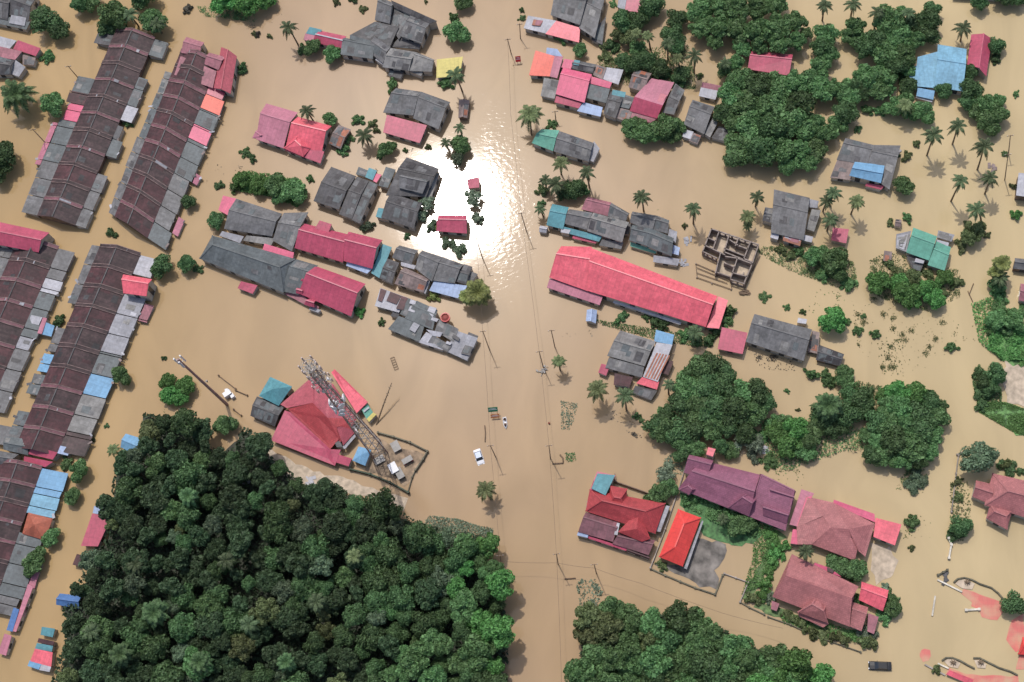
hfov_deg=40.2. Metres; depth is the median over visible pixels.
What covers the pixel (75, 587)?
forest tree
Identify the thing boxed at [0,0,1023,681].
water
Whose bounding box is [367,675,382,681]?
forest tree
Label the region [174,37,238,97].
raised roofs
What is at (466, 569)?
forest tree
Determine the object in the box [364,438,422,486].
tower yard
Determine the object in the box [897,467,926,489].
weeds
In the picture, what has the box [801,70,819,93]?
broadleaf tree
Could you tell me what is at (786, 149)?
broadleaf tree
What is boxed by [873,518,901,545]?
carport
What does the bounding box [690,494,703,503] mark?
shrub
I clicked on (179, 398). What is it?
broadleaf tree
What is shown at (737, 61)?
broadleaf tree
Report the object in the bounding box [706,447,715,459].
water tank tower
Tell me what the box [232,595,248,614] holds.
forest tree
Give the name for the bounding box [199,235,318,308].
slate house
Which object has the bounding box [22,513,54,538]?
porch roof
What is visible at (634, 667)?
forest tree
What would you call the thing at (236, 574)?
forest tree
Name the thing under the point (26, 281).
terraced row
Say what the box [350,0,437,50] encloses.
house
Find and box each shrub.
[38,49,54,64]
[52,314,64,327]
[59,455,72,470]
[106,227,117,237]
[122,122,133,127]
[182,3,192,13]
[192,264,203,273]
[214,180,224,189]
[229,183,240,194]
[237,62,247,74]
[238,146,250,158]
[248,154,256,163]
[297,43,307,54]
[306,174,314,181]
[332,0,340,6]
[336,144,349,155]
[345,134,355,144]
[351,114,365,125]
[354,307,365,318]
[359,5,367,13]
[359,221,375,231]
[368,119,377,127]
[373,127,380,132]
[378,317,385,325]
[386,77,397,93]
[404,233,410,239]
[418,210,428,221]
[426,218,436,231]
[426,292,440,301]
[437,78,454,88]
[441,236,455,248]
[449,12,459,21]
[451,243,466,258]
[470,212,483,224]
[517,15,525,20]
[534,184,548,196]
[537,199,545,204]
[546,119,558,128]
[554,38,565,45]
[583,184,589,195]
[597,50,613,63]
[598,40,611,51]
[605,38,619,53]
[609,0,617,7]
[614,318,620,325]
[617,310,629,321]
[631,412,640,419]
[638,416,644,423]
[641,314,650,322]
[643,494,650,500]
[650,317,659,327]
[654,559,663,567]
[657,320,668,330]
[659,69,671,80]
[659,562,667,572]
[663,460,673,473]
[669,74,685,88]
[676,327,690,343]
[681,493,691,506]
[690,334,701,346]
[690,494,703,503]
[696,72,703,79]
[703,333,715,346]
[709,329,720,336]
[717,507,733,515]
[722,313,733,327]
[725,304,737,315]
[726,509,735,523]
[744,591,760,605]
[746,448,758,464]
[746,525,758,536]
[753,429,767,442]
[755,587,771,603]
[756,575,773,591]
[757,451,777,470]
[758,291,771,303]
[762,591,775,604]
[763,526,773,539]
[763,564,776,578]
[765,553,779,568]
[766,530,780,549]
[768,542,785,562]
[774,243,786,255]
[778,540,791,550]
[780,609,792,621]
[782,303,789,310]
[784,248,795,260]
[786,610,798,622]
[794,246,803,257]
[794,617,806,634]
[799,309,806,314]
[803,368,818,379]
[804,626,818,641]
[815,265,828,283]
[815,628,829,645]
[816,367,830,382]
[822,375,835,388]
[828,631,838,642]
[837,630,850,647]
[839,277,858,291]
[852,326,863,335]
[853,593,863,604]
[854,126,861,132]
[856,625,870,638]
[856,632,869,648]
[860,104,873,115]
[866,386,874,399]
[866,635,878,650]
[869,329,881,338]
[869,631,878,638]
[872,106,884,116]
[876,609,898,626]
[881,582,891,590]
[882,259,892,267]
[884,587,900,606]
[887,218,893,226]
[888,263,897,271]
[891,267,905,276]
[898,72,907,83]
[901,150,912,161]
[902,212,911,224]
[902,478,923,495]
[903,514,919,531]
[907,545,915,552]
[908,468,921,482]
[913,140,920,147]
[919,475,928,488]
[921,268,933,279]
[931,664,940,674]
[940,284,948,295]
[943,342,960,351]
[946,530,964,542]
[949,277,965,289]
[950,475,963,485]
[951,490,963,502]
[954,238,966,255]
[963,220,971,228]
[972,367,983,379]
[973,385,991,400]
[974,398,988,412]
[983,232,990,237]
[984,325,998,335]
[989,290,1009,304]
[991,53,1000,64]
[991,299,1011,312]
[996,459,1016,476]
[999,326,1014,339]
[999,458,1012,467]
[1001,151,1008,156]
[1009,210,1022,219]
[1011,303,1023,315]
[1011,335,1023,346]
[1013,89,1018,97]
[1014,467,1023,475]
[1017,348,1023,366]
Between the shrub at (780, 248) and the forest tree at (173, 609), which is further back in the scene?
the shrub at (780, 248)
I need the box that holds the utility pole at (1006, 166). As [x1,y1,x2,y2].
[1004,154,1010,179]
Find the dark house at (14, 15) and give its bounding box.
[0,0,39,31]
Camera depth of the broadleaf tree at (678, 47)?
369.07 m
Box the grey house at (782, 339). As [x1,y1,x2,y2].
[746,314,819,362]
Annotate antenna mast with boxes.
[173,355,227,405]
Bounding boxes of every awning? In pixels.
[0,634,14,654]
[7,584,34,631]
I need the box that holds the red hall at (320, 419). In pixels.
[272,377,355,465]
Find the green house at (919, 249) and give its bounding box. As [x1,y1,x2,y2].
[896,228,953,270]
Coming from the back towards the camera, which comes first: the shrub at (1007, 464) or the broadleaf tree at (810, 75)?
the broadleaf tree at (810, 75)
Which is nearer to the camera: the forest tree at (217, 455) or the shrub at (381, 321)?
the forest tree at (217, 455)
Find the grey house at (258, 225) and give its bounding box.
[219,196,308,252]
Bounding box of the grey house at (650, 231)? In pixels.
[629,211,679,267]
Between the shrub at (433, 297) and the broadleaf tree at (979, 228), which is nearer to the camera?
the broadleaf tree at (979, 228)
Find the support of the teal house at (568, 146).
on the water
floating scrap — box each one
[305,475,315,484]
[679,259,688,266]
[683,236,691,245]
[760,445,769,453]
[941,571,948,585]
[988,163,996,171]
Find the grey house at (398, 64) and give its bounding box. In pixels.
[383,48,434,80]
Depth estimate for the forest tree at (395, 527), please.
331.11 m
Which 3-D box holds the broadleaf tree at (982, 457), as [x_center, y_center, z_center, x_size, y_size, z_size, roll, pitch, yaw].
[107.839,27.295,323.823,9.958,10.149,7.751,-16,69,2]
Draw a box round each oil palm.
[0,79,38,118]
[107,642,134,669]
[140,598,172,629]
[178,487,201,507]
[188,650,214,674]
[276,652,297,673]
[809,392,843,422]
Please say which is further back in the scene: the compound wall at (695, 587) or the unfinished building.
the unfinished building
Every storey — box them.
[0,222,53,251]
[121,274,156,301]
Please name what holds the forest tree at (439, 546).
on the forest floor
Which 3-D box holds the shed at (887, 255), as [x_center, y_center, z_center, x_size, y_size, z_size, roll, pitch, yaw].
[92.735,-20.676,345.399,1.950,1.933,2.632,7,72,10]
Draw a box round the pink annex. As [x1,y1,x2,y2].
[718,327,747,354]
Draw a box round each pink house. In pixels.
[252,103,331,164]
[617,0,642,12]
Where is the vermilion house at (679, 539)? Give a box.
[659,509,702,568]
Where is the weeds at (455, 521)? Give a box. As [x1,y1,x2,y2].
[424,515,492,537]
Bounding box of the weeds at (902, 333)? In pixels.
[853,297,945,371]
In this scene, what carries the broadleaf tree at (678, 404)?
on the water
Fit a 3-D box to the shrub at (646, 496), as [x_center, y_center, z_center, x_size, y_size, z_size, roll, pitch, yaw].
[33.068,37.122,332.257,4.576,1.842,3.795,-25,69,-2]
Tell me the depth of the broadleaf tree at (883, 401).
330.24 m
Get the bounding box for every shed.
[28,638,56,671]
[73,506,112,565]
[362,404,376,422]
[375,288,477,361]
[436,57,462,80]
[883,250,891,260]
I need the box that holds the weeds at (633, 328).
[596,319,713,347]
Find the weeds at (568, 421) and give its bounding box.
[560,400,577,429]
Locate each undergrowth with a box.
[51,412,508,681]
[579,613,809,680]
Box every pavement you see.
[920,649,930,661]
[946,668,1018,681]
[961,589,1002,619]
[1006,614,1023,651]
[1016,654,1023,668]
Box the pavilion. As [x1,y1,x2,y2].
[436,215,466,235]
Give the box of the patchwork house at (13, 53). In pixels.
[0,36,42,78]
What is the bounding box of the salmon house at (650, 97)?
[630,78,684,123]
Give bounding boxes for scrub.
[681,493,760,527]
[741,523,774,593]
[761,417,869,469]
[780,613,861,642]
[853,380,884,420]
[971,296,1006,352]
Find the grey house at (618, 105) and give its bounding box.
[603,90,633,121]
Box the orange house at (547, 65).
[529,48,562,100]
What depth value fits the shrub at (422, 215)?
363.48 m
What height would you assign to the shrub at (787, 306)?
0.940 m
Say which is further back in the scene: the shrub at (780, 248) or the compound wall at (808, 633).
the shrub at (780, 248)
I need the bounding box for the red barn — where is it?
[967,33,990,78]
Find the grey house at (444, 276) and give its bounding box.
[379,245,477,299]
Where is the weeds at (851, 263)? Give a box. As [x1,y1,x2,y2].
[758,244,857,287]
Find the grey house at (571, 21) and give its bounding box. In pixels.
[524,0,605,44]
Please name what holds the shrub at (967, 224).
on the water
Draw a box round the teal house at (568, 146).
[532,129,599,164]
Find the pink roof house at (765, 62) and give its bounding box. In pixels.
[748,51,792,75]
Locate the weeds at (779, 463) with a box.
[772,453,798,480]
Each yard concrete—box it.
[654,538,726,588]
[871,543,898,584]
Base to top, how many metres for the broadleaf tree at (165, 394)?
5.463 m
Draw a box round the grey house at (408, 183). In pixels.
[376,157,439,230]
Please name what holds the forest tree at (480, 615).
on the forest floor
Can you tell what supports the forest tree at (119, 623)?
on the forest floor
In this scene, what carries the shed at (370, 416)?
on the water
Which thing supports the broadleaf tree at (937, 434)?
on the water
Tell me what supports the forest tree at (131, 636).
on the forest floor
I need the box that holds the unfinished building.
[695,228,759,289]
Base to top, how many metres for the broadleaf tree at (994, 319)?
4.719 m
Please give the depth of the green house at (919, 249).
342.29 m
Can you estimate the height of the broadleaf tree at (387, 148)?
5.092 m
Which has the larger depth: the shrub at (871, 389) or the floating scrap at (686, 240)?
the floating scrap at (686, 240)
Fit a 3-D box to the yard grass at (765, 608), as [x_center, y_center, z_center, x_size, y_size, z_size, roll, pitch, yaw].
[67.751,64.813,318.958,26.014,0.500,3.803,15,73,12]
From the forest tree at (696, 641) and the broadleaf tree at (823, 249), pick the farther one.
the broadleaf tree at (823, 249)
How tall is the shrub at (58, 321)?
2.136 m
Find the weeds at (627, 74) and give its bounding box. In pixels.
[596,44,696,88]
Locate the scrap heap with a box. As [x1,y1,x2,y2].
[536,365,547,375]
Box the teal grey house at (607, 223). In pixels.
[547,197,631,250]
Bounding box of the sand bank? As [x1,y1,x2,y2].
[1003,360,1023,406]
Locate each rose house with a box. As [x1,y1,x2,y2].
[771,554,878,633]
[789,489,874,558]
[971,473,1023,529]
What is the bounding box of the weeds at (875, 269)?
[869,253,960,311]
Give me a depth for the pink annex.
341.09 m
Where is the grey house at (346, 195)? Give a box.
[314,167,381,224]
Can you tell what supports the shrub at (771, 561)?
on the yard grass at (781, 536)
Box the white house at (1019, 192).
[1014,173,1023,200]
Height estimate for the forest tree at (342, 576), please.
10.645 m
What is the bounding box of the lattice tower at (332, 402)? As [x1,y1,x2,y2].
[298,355,387,459]
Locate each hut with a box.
[30,315,55,337]
[121,434,138,449]
[259,377,292,405]
[352,446,372,466]
[458,99,469,119]
[467,177,479,190]
[539,225,547,234]
[586,309,596,324]
[629,70,651,92]
[699,82,720,101]
[831,228,848,245]
[894,219,901,228]
[1012,258,1023,272]
[1018,284,1023,303]
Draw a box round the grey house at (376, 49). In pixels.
[340,37,390,66]
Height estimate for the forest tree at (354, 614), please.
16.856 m
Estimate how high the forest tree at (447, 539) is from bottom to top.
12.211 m
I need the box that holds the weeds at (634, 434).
[607,412,641,437]
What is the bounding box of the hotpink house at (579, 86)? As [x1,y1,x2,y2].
[555,59,622,118]
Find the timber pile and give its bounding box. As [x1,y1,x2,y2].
[739,289,750,294]
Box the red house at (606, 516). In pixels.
[577,471,669,559]
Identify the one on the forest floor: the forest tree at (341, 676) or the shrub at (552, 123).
the forest tree at (341, 676)
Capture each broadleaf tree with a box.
[0,140,16,166]
[0,163,13,183]
[21,551,44,577]
[29,4,63,33]
[30,545,46,559]
[40,91,64,117]
[40,527,61,548]
[46,17,70,39]
[63,486,80,505]
[69,0,86,12]
[69,458,87,483]
[85,0,100,12]
[97,0,127,30]
[97,20,115,35]
[111,366,130,385]
[131,0,154,10]
[138,8,168,32]
[149,253,173,279]
[157,372,176,388]
[158,385,175,404]
[171,389,189,406]
[175,375,194,395]
[177,254,196,273]
[180,195,196,209]
[207,211,224,230]
[210,0,236,13]
[212,415,238,434]
[232,170,249,187]
[234,0,264,16]
[249,175,267,195]
[260,0,277,9]
[263,172,284,196]
[271,191,284,204]
[280,176,305,203]
[294,188,307,204]
[303,39,320,55]
[322,45,340,63]
[322,112,337,125]
[377,141,397,156]
[418,196,434,209]
[442,20,471,42]
[449,135,470,153]
[451,152,463,165]
[453,0,472,10]
[462,189,483,207]
[465,279,492,305]
[556,186,569,201]
[563,179,585,199]
[573,42,586,57]
[609,29,622,40]
[611,9,631,32]
[614,52,630,68]
[619,29,637,44]
[621,117,638,138]
[623,51,643,72]
[627,11,649,29]
[629,40,647,53]
[632,123,658,144]
[633,116,647,128]
[637,50,656,70]
[638,0,665,18]
[641,414,662,439]
[648,58,670,78]
[648,113,678,137]
[648,134,660,142]
[648,483,670,502]
[651,418,673,444]
[653,413,669,421]
[655,466,676,483]
[657,403,672,419]
[659,23,686,43]
[659,478,678,495]
[660,130,681,143]
[662,415,691,444]
[666,9,687,27]
[667,391,690,417]
[669,41,684,53]
[670,438,695,451]
[671,370,697,400]
[671,448,690,461]
[673,65,690,82]
[675,117,686,133]
[681,415,703,441]
[682,354,711,381]
[684,394,706,423]
[686,0,713,21]
[687,14,711,38]
[688,440,706,456]
[696,372,725,398]
[697,393,728,423]
[701,350,725,377]
[701,418,722,440]
[706,0,730,17]
[706,14,730,38]
[706,35,723,49]
[712,102,731,123]
[712,438,728,454]
[713,371,736,396]
[716,62,732,78]
[717,81,743,106]
[718,420,738,438]
[719,361,736,383]
[719,396,750,426]
[722,112,742,132]
[722,153,744,167]
[723,0,749,21]
[723,132,750,165]
[725,16,748,44]
[725,68,752,89]
[725,440,739,459]
[726,378,753,401]
[727,514,747,536]
[728,54,744,69]
[729,89,759,115]
[732,40,751,56]
[734,424,755,443]
[734,435,753,451]
[735,106,761,139]
[739,515,757,532]
[741,378,771,405]
[742,18,772,48]
[744,72,771,96]
[744,400,767,426]
[745,0,770,20]
[745,135,778,166]
[746,433,763,454]
[751,93,776,118]
[752,42,767,54]
[753,393,777,411]
[755,110,794,139]
[761,14,791,41]
[763,0,788,15]
[763,413,779,425]
[764,419,788,444]
[766,136,797,162]
[767,34,792,53]
[767,70,786,94]
[769,89,793,113]
[773,414,793,422]
[777,431,802,458]
[778,155,799,175]
[779,108,814,141]
[782,417,808,440]
[783,10,808,30]
[783,68,808,92]
[784,89,816,114]
[789,31,806,51]
[793,139,811,161]
[793,445,817,461]
[799,155,818,171]
[799,424,821,450]
[800,27,813,38]
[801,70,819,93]
[803,246,819,266]
[806,75,834,102]
[807,136,828,162]
[808,38,836,58]
[808,113,825,133]
[808,418,826,435]
[809,57,831,76]
[809,403,821,418]
[812,23,840,43]
[814,123,839,140]
[816,416,836,434]
[818,245,830,265]
[818,306,847,333]
[819,50,840,62]
[822,246,848,274]
[826,78,843,101]
[826,553,844,576]
[827,114,848,132]
[827,268,847,281]
[829,421,849,439]
[832,99,859,124]
[834,364,853,379]
[834,374,853,388]
[835,402,862,427]
[836,556,853,578]
[837,385,859,405]
[838,88,860,103]
[839,77,860,97]
[840,29,856,47]
[843,17,867,36]
[843,386,872,408]
[848,76,862,92]
[848,559,868,581]
[852,63,881,88]
[853,31,878,60]
[857,83,870,101]
[858,427,871,443]
[861,399,875,418]
[861,444,881,466]
[863,29,887,46]
[865,270,893,294]
[865,408,888,433]
[868,79,891,100]
[868,432,884,449]
[870,40,898,64]
[870,63,898,85]
[872,3,905,33]
[875,395,894,411]
[876,388,886,398]
[876,408,898,433]
[876,447,897,467]
[878,424,906,456]
[880,95,901,115]
[883,380,912,399]
[884,53,909,74]
[884,83,896,97]
[884,599,902,617]
[886,24,912,48]
[886,394,913,418]
[891,272,910,291]
[891,281,921,307]
[891,414,914,435]
[892,175,915,194]
[894,453,911,469]
[895,43,916,65]
[896,91,914,101]
[898,77,916,93]
[898,430,929,462]
[900,65,915,76]
[901,104,918,120]
[903,12,919,31]
[903,381,928,404]
[905,31,925,48]
[905,416,934,447]
[906,268,921,284]
[907,297,921,309]
[907,400,934,422]
[912,458,928,468]
[913,101,934,124]
[915,8,941,29]
[917,25,941,44]
[917,280,932,297]
[919,390,939,409]
[922,443,938,461]
[923,1,942,14]
[923,288,946,310]
[924,425,943,444]
[928,406,951,427]
[929,279,941,288]
[934,83,951,99]
[935,269,953,284]
[939,399,948,410]
[949,515,973,537]
[957,95,976,110]
[958,77,984,98]
[959,441,999,472]
[960,229,980,246]
[964,63,978,78]
[968,103,979,118]
[968,221,986,239]
[970,0,989,10]
[975,113,998,136]
[975,372,990,390]
[976,94,997,111]
[980,103,1009,122]
[981,379,1000,396]
[982,362,1006,385]
[983,125,1000,132]
[984,308,1005,330]
[987,36,1006,53]
[987,279,1006,292]
[994,93,1006,105]
[995,0,1012,5]
[999,588,1023,613]
[1002,310,1023,331]
[1010,0,1023,5]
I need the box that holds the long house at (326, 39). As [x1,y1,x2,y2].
[303,27,345,47]
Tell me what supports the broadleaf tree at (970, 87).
on the water
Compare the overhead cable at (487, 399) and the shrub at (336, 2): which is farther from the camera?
the shrub at (336, 2)
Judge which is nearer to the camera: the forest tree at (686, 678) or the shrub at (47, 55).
the forest tree at (686, 678)
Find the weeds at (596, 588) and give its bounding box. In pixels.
[576,578,603,605]
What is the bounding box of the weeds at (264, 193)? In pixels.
[229,170,302,206]
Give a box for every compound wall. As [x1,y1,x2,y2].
[349,468,409,493]
[377,431,428,470]
[408,471,415,490]
[614,480,647,493]
[649,462,686,567]
[650,567,723,595]
[723,573,748,602]
[741,584,764,614]
[767,616,861,652]
[931,596,935,615]
[937,579,961,592]
[947,537,952,558]
[950,452,961,512]
[964,608,980,610]
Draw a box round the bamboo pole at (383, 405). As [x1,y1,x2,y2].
[376,383,391,424]
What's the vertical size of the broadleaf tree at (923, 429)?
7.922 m
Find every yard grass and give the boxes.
[680,493,762,545]
[743,528,786,598]
[754,603,860,640]
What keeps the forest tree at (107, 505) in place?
on the forest floor
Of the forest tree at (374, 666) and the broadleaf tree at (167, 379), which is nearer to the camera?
the forest tree at (374, 666)
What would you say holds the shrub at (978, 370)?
on the water
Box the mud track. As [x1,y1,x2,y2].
[268,450,407,510]
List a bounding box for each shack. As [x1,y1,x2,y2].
[250,397,284,426]
[328,125,350,148]
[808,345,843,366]
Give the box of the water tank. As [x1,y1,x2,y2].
[440,313,449,322]
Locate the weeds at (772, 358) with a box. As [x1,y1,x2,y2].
[754,353,792,370]
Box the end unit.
[24,449,60,468]
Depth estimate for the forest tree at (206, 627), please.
324.57 m
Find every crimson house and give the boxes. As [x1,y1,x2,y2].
[295,221,392,277]
[296,267,365,317]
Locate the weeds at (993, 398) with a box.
[971,364,1001,409]
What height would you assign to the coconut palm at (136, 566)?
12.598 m
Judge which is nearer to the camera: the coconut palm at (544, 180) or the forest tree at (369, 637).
the forest tree at (369, 637)
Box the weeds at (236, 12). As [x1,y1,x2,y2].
[197,6,255,21]
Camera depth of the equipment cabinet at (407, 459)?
342.36 m
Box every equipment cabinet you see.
[222,388,235,398]
[373,454,384,464]
[387,461,398,474]
[390,440,400,452]
[395,466,404,479]
[401,455,412,464]
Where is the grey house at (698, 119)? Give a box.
[682,100,727,145]
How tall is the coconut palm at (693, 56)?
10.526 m
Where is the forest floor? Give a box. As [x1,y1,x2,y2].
[57,417,503,681]
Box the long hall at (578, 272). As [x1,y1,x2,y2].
[547,246,727,329]
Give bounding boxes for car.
[473,448,484,465]
[868,660,891,670]
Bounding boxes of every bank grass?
[243,174,294,201]
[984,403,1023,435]
[987,329,1023,365]
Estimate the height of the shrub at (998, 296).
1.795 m
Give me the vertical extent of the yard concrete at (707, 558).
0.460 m
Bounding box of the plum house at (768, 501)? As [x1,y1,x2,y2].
[679,455,795,530]
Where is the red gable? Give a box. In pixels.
[859,582,888,610]
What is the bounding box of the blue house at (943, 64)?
[908,44,966,102]
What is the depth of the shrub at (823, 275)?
345.24 m
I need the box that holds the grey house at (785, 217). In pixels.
[762,189,820,247]
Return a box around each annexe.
[331,369,368,413]
[336,455,352,467]
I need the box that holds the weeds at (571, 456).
[564,452,575,461]
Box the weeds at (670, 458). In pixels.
[663,453,685,474]
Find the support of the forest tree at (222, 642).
on the forest floor
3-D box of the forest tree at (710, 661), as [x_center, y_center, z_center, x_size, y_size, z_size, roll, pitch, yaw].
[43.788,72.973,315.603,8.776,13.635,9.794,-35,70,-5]
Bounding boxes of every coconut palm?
[81,621,103,642]
[107,443,122,457]
[122,7,140,26]
[125,555,154,575]
[150,16,168,34]
[216,550,238,571]
[239,615,259,637]
[280,21,298,44]
[299,105,316,121]
[306,592,329,614]
[346,548,363,565]
[355,127,374,147]
[440,138,450,149]
[446,66,464,91]
[453,122,465,135]
[458,289,470,305]
[476,481,497,501]
[516,104,543,135]
[534,204,546,216]
[538,174,549,187]
[546,176,566,195]
[551,354,566,370]
[553,156,571,174]
[579,165,595,188]
[587,380,608,402]
[615,387,635,410]
[630,28,641,41]
[633,189,651,211]
[641,30,655,49]
[659,36,674,59]
[662,379,675,394]
[672,53,683,66]
[684,47,702,73]
[684,202,701,224]
[686,324,705,346]
[716,513,730,525]
[718,57,731,70]
[739,210,755,224]
[743,222,751,231]
[750,190,764,207]
[796,543,814,561]
[816,0,832,20]
[819,195,835,211]
[821,212,839,231]
[825,186,842,205]
[843,0,861,16]
[848,194,864,214]
[868,6,884,28]
[895,98,913,116]
[900,8,915,23]
[921,126,943,155]
[947,117,967,144]
[950,174,968,201]
[951,20,971,41]
[965,201,985,221]
[969,138,994,169]
[978,170,998,194]
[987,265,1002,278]
[990,271,1009,287]
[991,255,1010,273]
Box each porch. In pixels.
[946,670,973,681]
[1018,637,1023,654]
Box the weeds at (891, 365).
[877,339,903,373]
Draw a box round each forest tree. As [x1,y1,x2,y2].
[56,667,78,681]
[61,612,86,635]
[61,640,81,664]
[69,581,84,596]
[69,634,88,655]
[78,548,100,571]
[78,658,102,681]
[79,585,94,597]
[79,615,113,639]
[82,592,113,618]
[84,568,104,585]
[85,635,116,663]
[94,550,121,570]
[95,493,122,519]
[99,576,125,601]
[100,653,128,680]
[104,518,121,530]
[104,673,126,681]
[113,449,131,475]
[113,615,130,635]
[114,475,145,505]
[114,503,134,523]
[116,553,125,568]
[118,513,143,544]
[119,625,151,656]
[120,547,150,575]
[120,592,139,606]
[123,571,146,597]
[125,676,141,681]
[126,446,146,463]
[126,463,147,479]
[126,661,142,676]
[128,649,141,664]
[130,497,141,511]
[130,613,152,632]
[134,604,143,617]
[135,662,157,681]
[136,526,158,546]
[137,436,159,455]
[138,419,161,440]
[140,480,171,512]
[140,634,169,663]
[143,577,158,595]
[144,554,164,573]
[145,451,165,479]
[148,513,166,532]
[150,468,166,481]
[151,659,185,681]
[153,532,167,547]
[154,414,171,434]
[154,623,168,635]
[155,597,167,613]
[157,498,181,520]
[158,577,184,595]
[160,474,177,498]
[163,432,177,447]
[163,557,177,572]
[164,449,187,472]
[164,460,172,475]
[165,528,181,543]
[166,599,185,613]
[168,611,197,642]
[169,545,189,569]
[170,406,201,436]
[170,582,195,611]
[170,642,190,662]
[173,458,206,488]
[173,659,185,675]
[174,438,196,459]
[174,521,187,534]
[175,482,188,494]
[175,534,196,552]
[176,503,201,530]
[178,554,205,586]
[181,493,201,509]
[182,645,213,681]
[184,673,203,681]
[187,524,210,546]
[187,633,209,651]
[191,417,213,442]
[192,448,212,469]
[192,594,222,618]
[193,610,223,638]
[194,472,216,494]
[198,569,216,590]
[199,439,211,452]
[199,493,217,510]
[201,643,220,657]
[203,514,223,534]
[203,537,227,561]
[203,584,230,608]
[206,561,226,581]
[208,446,227,466]
[208,673,222,681]
[210,500,233,523]
[211,632,231,651]
[212,652,225,673]
[215,607,247,635]
[217,483,247,509]
[221,559,236,574]
[221,653,240,669]
[222,459,251,486]
[223,661,246,681]
[225,451,239,468]
[226,514,254,539]
[227,530,253,558]
[228,633,255,661]
[229,568,243,580]
[229,631,243,639]
[231,499,257,519]
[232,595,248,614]
[239,453,255,470]
[240,670,257,681]
[241,574,258,592]
[241,608,257,632]
[245,432,273,461]
[246,624,263,647]
[247,491,264,510]
[248,548,266,570]
[248,596,279,627]
[250,662,274,681]
[251,467,270,486]
[255,568,278,592]
[257,525,271,543]
[258,479,275,494]
[258,622,273,641]
[262,641,287,668]
[263,500,289,528]
[263,520,293,545]
[263,545,282,571]
[270,459,288,476]
[270,579,295,603]
[271,603,301,632]
[273,572,284,583]
[274,486,293,500]
[274,666,286,680]
[275,541,297,562]
[280,563,285,572]
[281,670,309,681]
[283,553,315,577]
[283,620,311,639]
[284,596,301,611]
[285,499,300,513]
[285,666,303,680]
[288,477,306,493]
[289,515,314,543]
[290,539,305,555]
[291,574,320,601]
[291,650,310,666]
[296,602,309,622]
[300,533,330,557]
[302,483,316,499]
[302,631,324,653]
[304,651,327,677]
[308,554,332,576]
[309,495,326,512]
[312,477,333,499]
[316,528,321,539]
[316,610,330,621]
[316,620,335,639]
[317,578,333,596]
[320,583,352,615]
[321,510,350,540]
[321,535,348,556]
[324,483,347,509]
[324,506,343,513]
[326,646,342,662]
[326,672,345,681]
[331,566,355,588]
[332,623,354,647]
[336,647,357,671]
[342,526,357,543]
[342,602,366,627]
[343,508,364,528]
[344,543,365,569]
[345,494,365,511]
[346,575,362,588]
[349,585,363,602]
[353,643,370,659]
[353,669,371,681]
[355,513,387,544]
[355,619,385,651]
[359,541,376,555]
[359,554,379,573]
[360,563,389,593]
[363,487,394,522]
[363,588,393,619]
[365,657,386,680]
[366,607,386,625]
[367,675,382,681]
[373,531,389,547]
[375,537,406,567]
[377,633,399,659]
[382,564,408,591]
[383,663,398,681]
[385,604,398,620]
[385,621,410,644]
[387,503,403,521]
[387,518,403,534]
[387,584,414,610]
[393,644,408,662]
[394,662,408,681]
[395,607,413,625]
[397,561,420,584]
[399,640,429,679]
[402,520,434,553]
[406,573,426,599]
[410,611,437,637]
[410,633,420,644]
[413,577,444,611]
[418,555,440,578]
[418,664,446,681]
[419,627,442,658]
[422,529,445,556]
[426,565,455,597]
[431,550,449,570]
[431,654,449,673]
[432,634,453,656]
[433,608,450,631]
[435,526,455,547]
[438,596,451,615]
[443,547,468,570]
[443,676,459,681]
[444,565,463,578]
[445,576,465,598]
[446,648,470,674]
[450,587,477,623]
[451,621,471,642]
[453,532,478,557]
[457,632,490,673]
[458,560,473,576]
[459,667,477,681]
[464,607,493,635]
[468,550,487,573]
[470,580,490,605]
[471,669,490,681]
[476,532,499,559]
[477,566,490,578]
[479,613,515,649]
[482,656,504,677]
[484,568,514,600]
[485,559,504,573]
[485,673,508,681]
[487,638,499,654]
[488,596,505,615]
[563,656,595,681]
[572,626,597,646]
[573,601,600,629]
[575,673,598,681]
[582,643,612,673]
[590,610,623,643]
[593,665,610,681]
[596,635,617,651]
[597,595,627,617]
[602,645,627,671]
[602,672,623,681]
[615,603,643,635]
[616,670,641,681]
[617,630,642,656]
[625,654,644,675]
[637,631,660,650]
[638,606,665,637]
[639,640,672,679]
[640,668,664,681]
[656,627,684,655]
[663,599,701,639]
[664,653,690,681]
[673,640,692,672]
[675,672,696,681]
[685,631,708,656]
[686,645,725,681]
[687,606,712,633]
[697,622,726,650]
[702,669,732,681]
[717,634,754,659]
[720,657,739,681]
[728,669,747,681]
[733,648,759,671]
[740,667,759,679]
[746,673,774,681]
[750,653,775,680]
[760,643,787,668]
[770,666,788,681]
[776,646,813,680]
[783,671,808,681]
[807,663,835,681]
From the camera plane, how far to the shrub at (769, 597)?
321.22 m
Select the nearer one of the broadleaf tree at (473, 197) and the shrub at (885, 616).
the shrub at (885, 616)
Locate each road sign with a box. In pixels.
[488,407,497,411]
[491,414,499,417]
[515,56,520,61]
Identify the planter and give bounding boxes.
[942,657,974,668]
[953,577,1002,598]
[973,657,1017,675]
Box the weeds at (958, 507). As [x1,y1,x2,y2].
[949,481,970,540]
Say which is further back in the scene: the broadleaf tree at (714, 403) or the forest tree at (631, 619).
the broadleaf tree at (714, 403)
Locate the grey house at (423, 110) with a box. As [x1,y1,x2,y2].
[383,88,449,144]
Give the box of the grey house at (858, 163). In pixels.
[830,138,900,191]
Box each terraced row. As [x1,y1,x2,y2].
[0,241,75,412]
[0,244,153,456]
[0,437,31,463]
[0,459,67,616]
[22,28,168,228]
[109,48,225,249]
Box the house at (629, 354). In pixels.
[598,330,673,400]
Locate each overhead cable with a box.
[476,243,499,550]
[502,561,779,627]
[507,40,561,681]

